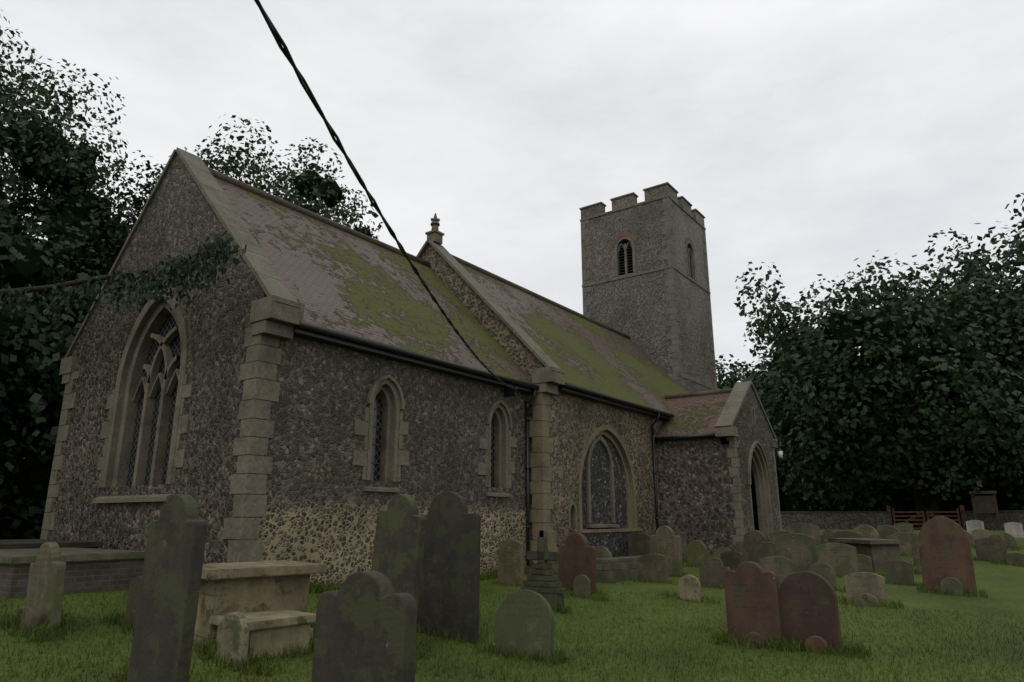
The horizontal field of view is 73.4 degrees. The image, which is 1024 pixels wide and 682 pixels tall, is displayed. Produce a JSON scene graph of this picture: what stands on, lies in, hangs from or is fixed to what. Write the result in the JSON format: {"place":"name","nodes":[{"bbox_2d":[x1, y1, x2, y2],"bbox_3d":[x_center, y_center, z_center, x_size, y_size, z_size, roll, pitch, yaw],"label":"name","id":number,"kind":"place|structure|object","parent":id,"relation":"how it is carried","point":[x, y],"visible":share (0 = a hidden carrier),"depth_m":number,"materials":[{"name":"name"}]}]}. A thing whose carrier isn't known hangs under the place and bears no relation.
{"place":"outdoors","nodes":[
{"label":"outdoors","id":0,"kind":"place"},
{"bbox_2d":[0,539,102,548],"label":"tomb slab","id":1,"kind":"object","parent":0,"point":[21,543],"visible":0.84,"depth_m":12.16,"materials":[{"name":"stone"}]},
{"bbox_2d":[0,529,1023,681],"bbox_3d":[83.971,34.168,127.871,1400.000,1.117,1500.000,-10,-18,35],"label":"terrain","id":2,"kind":"structure","parent":0,"point":[1002,585],"depth_m":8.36,"materials":[{"name":"green plant"}]},
{"bbox_2d":[0,529,16,539],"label":"hedge","id":3,"kind":"object","parent":2,"relation":"on","point":[7,533],"depth_m":30.55,"materials":[{"name":"green plant"}]},
{"bbox_2d":[20,606,38,633],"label":"gravestone","id":4,"kind":"object","parent":2,"relation":"on","point":[30,614],"visible":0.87,"depth_m":7.09,"materials":[{"name":"grey stone"}]},
{"bbox_2d":[0,382,63,538],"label":"yew","id":5,"kind":"object","parent":2,"relation":"on","point":[22,531],"depth_m":28.28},
{"bbox_2d":[25,542,65,631],"bbox_3d":[-5.069,2.702,7.451,0.712,0.997,0.097,-14,-17,34],"label":"gravestone","id":6,"kind":"object","parent":2,"relation":"on","point":[46,581],"visible":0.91,"depth_m":7.36,"materials":[{"name":"grey stone"}]},
{"bbox_2d":[0,236,97,504],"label":"tree","id":7,"kind":"object","parent":2,"relation":"on","point":[25,479],"visible":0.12,"depth_m":20.71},
{"bbox_2d":[0,185,110,538],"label":"tree","id":8,"kind":"object","parent":2,"relation":"on","point":[46,367],"depth_m":20.15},
{"bbox_2d":[0,120,125,378],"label":"shade tree","id":9,"kind":"object","parent":2,"relation":"on","point":[76,219],"visible":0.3,"depth_m":22.98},
{"bbox_2d":[0,559,143,597],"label":"vault plinth","id":10,"kind":"object","parent":2,"relation":"on","point":[93,576],"visible":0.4,"depth_m":9.60,"materials":[{"name":"stone"}]},
{"bbox_2d":[0,547,145,564],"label":"tomb slab","id":11,"kind":"structure","parent":10,"relation":"on","point":[25,556],"depth_m":9.77,"materials":[{"name":"stone"}]},
{"bbox_2d":[0,10,159,446],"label":"tree","id":12,"kind":"object","parent":2,"relation":"on","point":[47,200],"depth_m":23.76,"materials":[{"name":"plant"}]},
{"bbox_2d":[124,576,141,629],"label":"gravestone","id":13,"kind":"object","parent":2,"relation":"on","point":[133,596],"visible":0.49,"depth_m":7.66,"materials":[{"name":"grey stone"}]},
{"bbox_2d":[126,494,207,681],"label":"gravestone","id":14,"kind":"object","parent":2,"relation":"on","point":[164,631],"visible":1,"depth_m":4.79,"materials":[{"name":"stone"}]},
{"bbox_2d":[216,612,248,668],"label":"gravestone","id":15,"kind":"object","parent":2,"relation":"on","point":[233,634],"visible":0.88,"depth_m":6.51,"materials":[{"name":"stone"}]},
{"bbox_2d":[109,114,382,245],"bbox_3d":[-10.515,-0.336,29.811,15.896,18.058,15.249,-10,-18,35],"label":"tree","id":16,"kind":"object","parent":2,"relation":"on","point":[291,197],"depth_m":26.95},
{"bbox_2d":[193,560,327,645],"bbox_3d":[-3.033,3.087,7.830,1.380,1.020,1.109,13,-20,-42],"label":"chest tomb","id":17,"kind":"object","parent":2,"relation":"on","point":[244,587],"visible":0.41,"depth_m":7.51,"materials":[{"name":"stone"}]},
{"bbox_2d":[209,609,315,658],"bbox_3d":[-2.606,3.177,7.180,0.760,0.580,0.830,-12,-19,38],"label":"tomb","id":18,"kind":"object","parent":2,"relation":"on","point":[271,630],"visible":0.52,"depth_m":7.05,"materials":[{"name":"stone"}]},
{"bbox_2d":[46,167,530,586],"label":"chancel walls","id":19,"kind":"structure","parent":2,"relation":"on","point":[322,507],"depth_m":12.66,"materials":[{"name":"stone"}]},
{"bbox_2d":[0,230,246,331],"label":"ivy","id":20,"kind":"object","parent":19,"relation":"attached to","point":[196,267],"depth_m":12.11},
{"bbox_2d":[72,153,266,355],"bbox_3d":[-6.968,-1.817,14.205,7.280,4.487,0.458,-10,-18,35],"label":"gable coping","id":21,"kind":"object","parent":19,"relation":"on","point":[252,282],"depth_m":14.10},
{"bbox_2d":[126,313,493,487],"bbox_3d":[-3.637,1.272,14.298,7.691,3.520,2.238,5,-15,-20],"label":"glass","id":22,"kind":"object","parent":19,"relation":"on","point":[168,324],"visible":0.32,"depth_m":13.54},
{"bbox_2d":[213,176,533,383],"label":"chancel roof","id":23,"kind":"structure","parent":19,"relation":"on","point":[334,278],"depth_m":15.46,"materials":[{"name":"tile"}]},
{"bbox_2d":[207,167,732,398],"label":"ridge tiles","id":24,"kind":"object","parent":23,"relation":"on","point":[238,183],"visible":0.52,"depth_m":19.48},
{"bbox_2d":[254,0,516,396],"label":"overhead cable","id":25,"kind":"object","parent":19,"relation":"attached to","point":[508,392],"visible":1,"depth_m":4.90,"materials":[{"name":"black plastic"}]},
{"bbox_2d":[293,170,370,236],"bbox_3d":[-10.808,-1.383,29.975,12.620,9.584,12.009,-10,-18,35],"label":"tree","id":26,"kind":"object","parent":2,"relation":"on","point":[331,199],"visible":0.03,"depth_m":26.70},
{"bbox_2d":[311,571,416,681],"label":"gravestone","id":27,"kind":"object","parent":2,"relation":"on","point":[365,626],"visible":1,"depth_m":4.25,"materials":[{"name":"stone"}]},
{"bbox_2d":[371,494,426,606],"bbox_3d":[-1.308,2.641,7.677,0.684,1.817,0.102,-1,-11,35],"label":"gravestone","id":28,"kind":"object","parent":2,"relation":"on","point":[398,551],"visible":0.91,"depth_m":7.66,"materials":[{"name":"stone"}]},
{"bbox_2d":[40,213,781,562],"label":"stone dressings","id":29,"kind":"structure","parent":2,"relation":"on","point":[272,321],"depth_m":13.47,"materials":[{"name":"stone"}]},
{"bbox_2d":[64,147,776,438],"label":"gable copings","id":30,"kind":"object","parent":29,"relation":"on","point":[264,271],"visible":0.56,"depth_m":14.64,"materials":[{"name":"stone"}]},
{"bbox_2d":[371,245,691,473],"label":"louvres","id":31,"kind":"object","parent":29,"relation":"attached to","point":[494,428],"visible":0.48,"depth_m":31.96,"materials":[{"name":"grey"}]},
{"bbox_2d":[416,491,480,643],"bbox_3d":[-0.843,2.902,8.821,0.997,1.905,0.097,-11,-21,30],"label":"gravestone","id":32,"kind":"object","parent":2,"relation":"on","point":[449,595],"visible":0.83,"depth_m":8.72,"materials":[{"name":"stone"}]},
{"bbox_2d":[498,539,523,585],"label":"gravestone","id":33,"kind":"object","parent":2,"relation":"on","point":[511,559],"visible":0.84,"depth_m":13.76,"materials":[{"name":"grey stone"}]},
{"bbox_2d":[493,589,554,660],"bbox_3d":[0.136,3.248,7.755,0.734,0.827,0.092,-10,-28,30],"label":"gravestone","id":34,"kind":"object","parent":2,"relation":"on","point":[524,618],"visible":0.89,"depth_m":7.73,"materials":[{"name":"stone"}]},
{"bbox_2d":[520,537,565,611],"bbox_3d":[0.497,3.834,11.119,0.760,1.256,0.180,-9,-17,31],"label":"cross monument","id":35,"kind":"object","parent":2,"relation":"on","point":[544,581],"visible":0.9,"depth_m":11.06,"materials":[{"name":"stone"}]},
{"bbox_2d":[426,254,663,566],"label":"nave walls","id":36,"kind":"structure","parent":2,"relation":"on","point":[576,422],"depth_m":18.77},
{"bbox_2d":[421,244,544,367],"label":"nave gable parapet","id":37,"kind":"structure","parent":36,"relation":"on","point":[511,336],"depth_m":19.06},
{"bbox_2d":[293,321,714,568],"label":"gutters and downpipes","id":38,"kind":"object","parent":36,"relation":"attached to","point":[310,331],"visible":0.94,"depth_m":15.65,"materials":[{"name":"black metal"}]},
{"bbox_2d":[460,263,687,413],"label":"nave roof","id":39,"kind":"structure","parent":36,"relation":"on","point":[583,353],"depth_m":22.95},
{"bbox_2d":[528,392,642,567],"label":"stone dressings","id":40,"kind":"structure","parent":36,"relation":"attached to","point":[542,496],"depth_m":17.17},
{"bbox_2d":[581,435,641,556],"bbox_3d":[2.717,4.723,19.277,0.240,4.170,3.560,-10,-18,35],"label":"arched window","id":41,"kind":"structure","parent":36,"relation":"attached to","point":[615,544],"depth_m":19.37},
{"bbox_2d":[548,553,558,574],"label":"gravestone","id":42,"kind":"object","parent":2,"relation":"on","point":[554,565],"visible":0.02,"depth_m":15.79,"materials":[{"name":"grey stone"}]},
{"bbox_2d":[558,533,595,593],"bbox_3d":[1.217,4.205,12.864,0.769,1.170,0.135,-10,-19,38],"label":"gravestone","id":43,"kind":"object","parent":2,"relation":"on","point":[577,555],"visible":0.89,"depth_m":12.83,"materials":[{"name":"red stone"}]},
{"bbox_2d":[573,575,590,598],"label":"gravestone","id":44,"kind":"object","parent":2,"relation":"on","point":[582,583],"visible":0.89,"depth_m":12.19,"materials":[{"name":"grey stone"}]},
{"bbox_2d":[596,546,611,557],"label":"gravestone","id":45,"kind":"object","parent":2,"relation":"on","point":[603,552],"visible":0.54,"depth_m":16.40,"materials":[{"name":"grey stone"}]},
{"bbox_2d":[596,555,641,582],"bbox_3d":[2.582,5.089,15.090,0.750,0.640,2.546,-13,-20,42],"label":"coped tomb","id":46,"kind":"object","parent":2,"relation":"on","point":[618,569],"visible":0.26,"depth_m":14.31,"materials":[{"name":"stone"}]},
{"bbox_2d":[628,532,650,555],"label":"gravestone","id":47,"kind":"object","parent":2,"relation":"on","point":[638,543],"visible":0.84,"depth_m":19.31,"materials":[{"name":"grey stone"}]},
{"bbox_2d":[581,184,712,392],"bbox_3d":[6.648,2.114,32.558,4.810,17.670,4.810,-10,-18,35],"label":"tower base and battlements","id":48,"kind":"object","parent":2,"relation":"on","point":[649,194],"visible":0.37,"depth_m":32.70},
{"bbox_2d":[579,182,719,389],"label":"church tower","id":49,"kind":"structure","parent":48,"relation":"on","point":[671,267],"depth_m":32.00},
{"bbox_2d":[620,241,632,274],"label":"louvres","id":50,"kind":"object","parent":49,"relation":"attached to","point":[623,259],"visible":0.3,"depth_m":32.47,"materials":[{"name":"black"}]},
{"bbox_2d":[612,233,694,250],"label":"brick arches","id":51,"kind":"structure","parent":49,"relation":"on","point":[633,237],"depth_m":32.55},
{"bbox_2d":[638,553,668,582],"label":"gravestone","id":52,"kind":"object","parent":2,"relation":"on","point":[653,566],"visible":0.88,"depth_m":14.11,"materials":[{"name":"grey stone"}]},
{"bbox_2d":[650,526,682,576],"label":"gravestone","id":53,"kind":"object","parent":2,"relation":"on","point":[665,541],"visible":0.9,"depth_m":15.35,"materials":[{"name":"grey stone"}]},
{"bbox_2d":[675,532,686,561],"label":"gravestone","id":54,"kind":"object","parent":2,"relation":"on","point":[682,535],"visible":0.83,"depth_m":19.31,"materials":[{"name":"grey stone"}]},
{"bbox_2d":[678,575,701,600],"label":"gravestone","id":55,"kind":"object","parent":2,"relation":"on","point":[688,585],"visible":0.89,"depth_m":12.28,"materials":[{"name":"stone"}]},
{"bbox_2d":[687,540,707,566],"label":"gravestone","id":56,"kind":"object","parent":2,"relation":"on","point":[696,553],"visible":0.91,"depth_m":17.72,"materials":[{"name":"stone"}]},
{"bbox_2d":[699,557,729,588],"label":"gravestone","id":57,"kind":"object","parent":2,"relation":"on","point":[713,569],"visible":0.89,"depth_m":13.50,"materials":[{"name":"grey stone"}]},
{"bbox_2d":[656,395,780,555],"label":"porch walls","id":58,"kind":"structure","parent":2,"relation":"on","point":[695,483],"depth_m":21.34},
{"bbox_2d":[654,392,730,436],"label":"porch roof","id":59,"kind":"structure","parent":58,"relation":"on","point":[697,414],"depth_m":22.70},
{"bbox_2d":[721,386,772,443],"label":"porch gable parapet","id":60,"kind":"structure","parent":58,"relation":"on","point":[744,404],"depth_m":22.98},
{"bbox_2d":[771,440,782,458],"bbox_3d":[9.282,3.794,24.074,0.200,0.629,1.007,-10,-18,35],"label":"lantern","id":61,"kind":"object","parent":58,"relation":"attached to","point":[780,454],"depth_m":24.29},
{"bbox_2d":[713,547,731,559],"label":"gravestone","id":62,"kind":"object","parent":2,"relation":"on","point":[718,551],"visible":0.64,"depth_m":17.27,"materials":[{"name":"grey stone"}]},
{"bbox_2d":[720,551,742,570],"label":"gravestone","id":63,"kind":"object","parent":2,"relation":"on","point":[732,560],"visible":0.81,"depth_m":15.71,"materials":[{"name":"stone"}]},
{"bbox_2d":[715,348,772,398],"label":"tree","id":64,"kind":"object","parent":2,"relation":"on","point":[727,381],"depth_m":66.79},
{"bbox_2d":[724,561,783,643],"bbox_3d":[3.075,3.393,8.758,0.679,1.108,0.114,-13,-22,38],"label":"gravestone","id":65,"kind":"object","parent":2,"relation":"on","point":[752,598],"visible":0.9,"depth_m":8.72,"materials":[{"name":"red stone"}]},
{"bbox_2d":[744,632,765,648],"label":"gravestone","id":66,"kind":"object","parent":2,"relation":"on","point":[757,635],"visible":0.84,"depth_m":8.39,"materials":[{"name":"red stone"}]},
{"bbox_2d":[736,530,775,564],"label":"gravestone","id":67,"kind":"object","parent":2,"relation":"on","point":[754,546],"visible":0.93,"depth_m":16.83,"materials":[{"name":"grey stone"}]},
{"bbox_2d":[760,556,791,584],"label":"gravestone","id":68,"kind":"object","parent":2,"relation":"on","point":[780,566],"visible":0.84,"depth_m":13.91,"materials":[{"name":"grey stone"}]},
{"bbox_2d":[769,531,790,549],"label":"gravestone","id":69,"kind":"object","parent":2,"relation":"on","point":[773,535],"visible":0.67,"depth_m":20.80,"materials":[{"name":"grey stone"}]},
{"bbox_2d":[774,533,816,571],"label":"gravestone","id":70,"kind":"object","parent":2,"relation":"on","point":[798,550],"visible":0.84,"depth_m":16.29,"materials":[{"name":"grey stone"}]},
{"bbox_2d":[785,523,820,545],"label":"gravestone","id":71,"kind":"object","parent":2,"relation":"on","point":[808,529],"visible":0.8,"depth_m":20.41,"materials":[{"name":"grey stone"}]},
{"bbox_2d":[779,571,841,651],"bbox_3d":[3.662,3.367,8.455,0.662,1.012,0.119,-11,-20,34],"label":"gravestone","id":72,"kind":"object","parent":2,"relation":"on","point":[809,603],"visible":0.9,"depth_m":8.42,"materials":[{"name":"red stone"}]},
{"bbox_2d":[805,636,828,652],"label":"gravestone","id":73,"kind":"object","parent":2,"relation":"on","point":[819,640],"visible":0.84,"depth_m":8.10,"materials":[{"name":"red stone"}]},
{"bbox_2d":[808,562,836,590],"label":"gravestone","id":74,"kind":"object","parent":2,"relation":"on","point":[826,571],"visible":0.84,"depth_m":13.31,"materials":[{"name":"grey stone"}]},
{"bbox_2d":[820,529,833,543],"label":"gravestone","id":75,"kind":"object","parent":2,"relation":"on","point":[824,536],"visible":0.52,"depth_m":20.72,"materials":[{"name":"grey stone"}]},
{"bbox_2d":[816,543,858,576],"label":"gravestone","id":76,"kind":"object","parent":2,"relation":"on","point":[840,557],"visible":0.82,"depth_m":15.37,"materials":[{"name":"grey stone"}]},
{"bbox_2d":[829,531,863,542],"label":"gravestone","id":77,"kind":"object","parent":2,"relation":"on","point":[844,534],"visible":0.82,"depth_m":18.18,"materials":[{"name":"grey stone"}]},
{"bbox_2d":[857,554,872,572],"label":"gravestone","id":78,"kind":"object","parent":2,"relation":"on","point":[864,563],"visible":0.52,"depth_m":15.62,"materials":[{"name":"grey stone"}]},
{"bbox_2d":[844,572,887,604],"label":"gravestone","id":79,"kind":"object","parent":2,"relation":"on","point":[859,583],"visible":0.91,"depth_m":11.92,"materials":[{"name":"stone"}]},
{"bbox_2d":[853,525,879,538],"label":"gravestone","id":80,"kind":"object","parent":2,"relation":"on","point":[867,531],"visible":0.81,"depth_m":18.72,"materials":[{"name":"grey stone"}]},
{"bbox_2d":[834,542,900,571],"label":"table tomb legs","id":81,"kind":"object","parent":2,"relation":"on","point":[879,554],"visible":0.31,"depth_m":16.23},
{"bbox_2d":[827,538,904,544],"bbox_3d":[8.758,4.969,17.050,0.915,0.100,1.800,2,-15,-6],"label":"table tomb","id":82,"kind":"object","parent":81,"relation":"on","point":[870,541],"visible":1,"depth_m":16.61,"materials":[{"name":"stone"}]},
{"bbox_2d":[855,593,879,606],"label":"gravestone","id":83,"kind":"object","parent":2,"relation":"on","point":[869,598],"visible":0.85,"depth_m":11.62,"materials":[{"name":"stone"}]},
{"bbox_2d":[734,221,1023,529],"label":"tree","id":84,"kind":"object","parent":2,"relation":"on","point":[961,308],"depth_m":39.34,"materials":[{"name":"plant"}]},
{"bbox_2d":[760,301,1023,495],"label":"tree","id":85,"kind":"object","parent":84,"relation":"attached to","point":[885,325],"visible":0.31,"depth_m":38.01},
{"bbox_2d":[876,525,900,538],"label":"gravestone","id":86,"kind":"object","parent":2,"relation":"on","point":[884,531],"visible":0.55,"depth_m":19.16,"materials":[{"name":"grey stone"}]},
{"bbox_2d":[885,560,914,585],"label":"gravestone","id":87,"kind":"object","parent":2,"relation":"on","point":[900,570],"visible":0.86,"depth_m":14.17,"materials":[{"name":"grey stone"}]},
{"bbox_2d":[778,394,1023,526],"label":"tree","id":88,"kind":"object","parent":2,"relation":"on","point":[1015,506],"visible":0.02,"depth_m":45.69,"materials":[{"name":"green plant"}]},
{"bbox_2d":[781,512,1023,531],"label":"churchyard wall","id":89,"kind":"structure","parent":2,"relation":"on","point":[847,521],"depth_m":39.70,"materials":[{"name":"stone"}]},
{"bbox_2d":[780,510,1023,512],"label":"wall coping","id":90,"kind":"object","parent":89,"relation":"on","point":[873,511],"visible":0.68,"depth_m":39.81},
{"bbox_2d":[886,532,918,555],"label":"gravestone","id":91,"kind":"object","parent":2,"relation":"on","point":[910,539],"visible":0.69,"depth_m":18.30,"materials":[{"name":"grey stone"}]},
{"bbox_2d":[893,523,913,532],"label":"gravestone","id":92,"kind":"object","parent":2,"relation":"on","point":[904,527],"visible":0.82,"depth_m":23.42,"materials":[{"name":"grey stone"}]},
{"bbox_2d":[912,544,919,565],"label":"gravestone","id":93,"kind":"object","parent":2,"relation":"on","point":[915,550],"visible":0.38,"depth_m":16.86,"materials":[{"name":"grey stone"}]},
{"bbox_2d":[915,557,921,573],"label":"gravestone","id":94,"kind":"object","parent":2,"relation":"on","point":[918,564],"visible":0.12,"depth_m":15.79,"materials":[{"name":"grey stone"}]},
{"bbox_2d":[886,505,964,529],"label":"wooden gates","id":95,"kind":"object","parent":2,"relation":"on","point":[888,508],"visible":0.52,"depth_m":38.96,"materials":[{"name":"brown wood"}]},
{"bbox_2d":[918,516,977,593],"bbox_3d":[8.394,4.170,13.283,0.870,1.526,0.100,-9,-18,35],"label":"gravestone","id":96,"kind":"object","parent":2,"relation":"on","point":[944,545],"visible":0.91,"depth_m":13.27,"materials":[{"name":"red stone"}]},
{"bbox_2d":[940,577,962,595],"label":"gravestone","id":97,"kind":"object","parent":2,"relation":"on","point":[952,584],"visible":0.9,"depth_m":12.71,"materials":[{"name":"grey stone"}]},
{"bbox_2d":[893,193,1023,398],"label":"tree","id":98,"kind":"object","parent":2,"relation":"on","point":[977,253],"visible":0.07,"depth_m":50.20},
{"bbox_2d":[948,289,1023,407],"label":"tree","id":99,"kind":"object","parent":98,"relation":"attached to","point":[979,290],"visible":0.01,"depth_m":48.75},
{"bbox_2d":[965,531,973,546],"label":"gravestone","id":100,"kind":"object","parent":2,"relation":"on","point":[970,538],"visible":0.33,"depth_m":20.66,"materials":[{"name":"grey stone"}]},
{"bbox_2d":[966,520,984,532],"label":"gravestone","id":101,"kind":"object","parent":2,"relation":"on","point":[971,525],"visible":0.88,"depth_m":26.78,"materials":[{"name":"white stone"}]},
{"bbox_2d":[972,529,989,543],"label":"gravestone","id":102,"kind":"object","parent":2,"relation":"on","point":[979,533],"visible":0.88,"depth_m":21.22,"materials":[{"name":"stone"}]},
{"bbox_2d":[968,491,1000,529],"bbox_3d":[25.045,9.123,36.257,1.240,2.350,0.240,-10,-18,35],"label":"notice board","id":103,"kind":"object","parent":2,"relation":"on","point":[984,504],"visible":0.77,"depth_m":36.33,"materials":[{"name":"brown wood"}]},
{"bbox_2d":[974,537,1006,562],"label":"gravestone","id":104,"kind":"object","parent":2,"relation":"on","point":[991,548],"visible":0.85,"depth_m":17.36,"materials":[{"name":"grey stone"}]},
{"bbox_2d":[989,535,1004,540],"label":"gravestone","id":105,"kind":"object","parent":2,"relation":"on","point":[997,536],"visible":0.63,"depth_m":19.78,"materials":[{"name":"grey stone"}]},
{"bbox_2d":[998,533,1016,548],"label":"gravestone","id":106,"kind":"object","parent":2,"relation":"on","point":[1010,540],"visible":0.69,"depth_m":20.00,"materials":[{"name":"grey stone"}]},
{"bbox_2d":[1004,522,1023,537],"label":"gravestone","id":107,"kind":"object","parent":2,"relation":"on","point":[1014,529],"visible":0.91,"depth_m":23.73,"materials":[{"name":"white stone"}]},
{"bbox_2d":[1005,553,1023,565],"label":"gravestone","id":108,"kind":"object","parent":2,"relation":"on","point":[1013,557],"visible":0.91,"depth_m":16.86,"materials":[{"name":"grey stone"}]},
{"bbox_2d":[0,0,1023,383],"label":"sky","id":109,"kind":"structure","parent":0,"point":[810,138],"materials":[{"name":"white"}]},
{"bbox_2d":[584,198,714,385],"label":"tower walls","id":110,"kind":"structure","parent":0,"point":[633,307],"depth_m":31.80,"materials":[{"name":"stone"}]}
]}

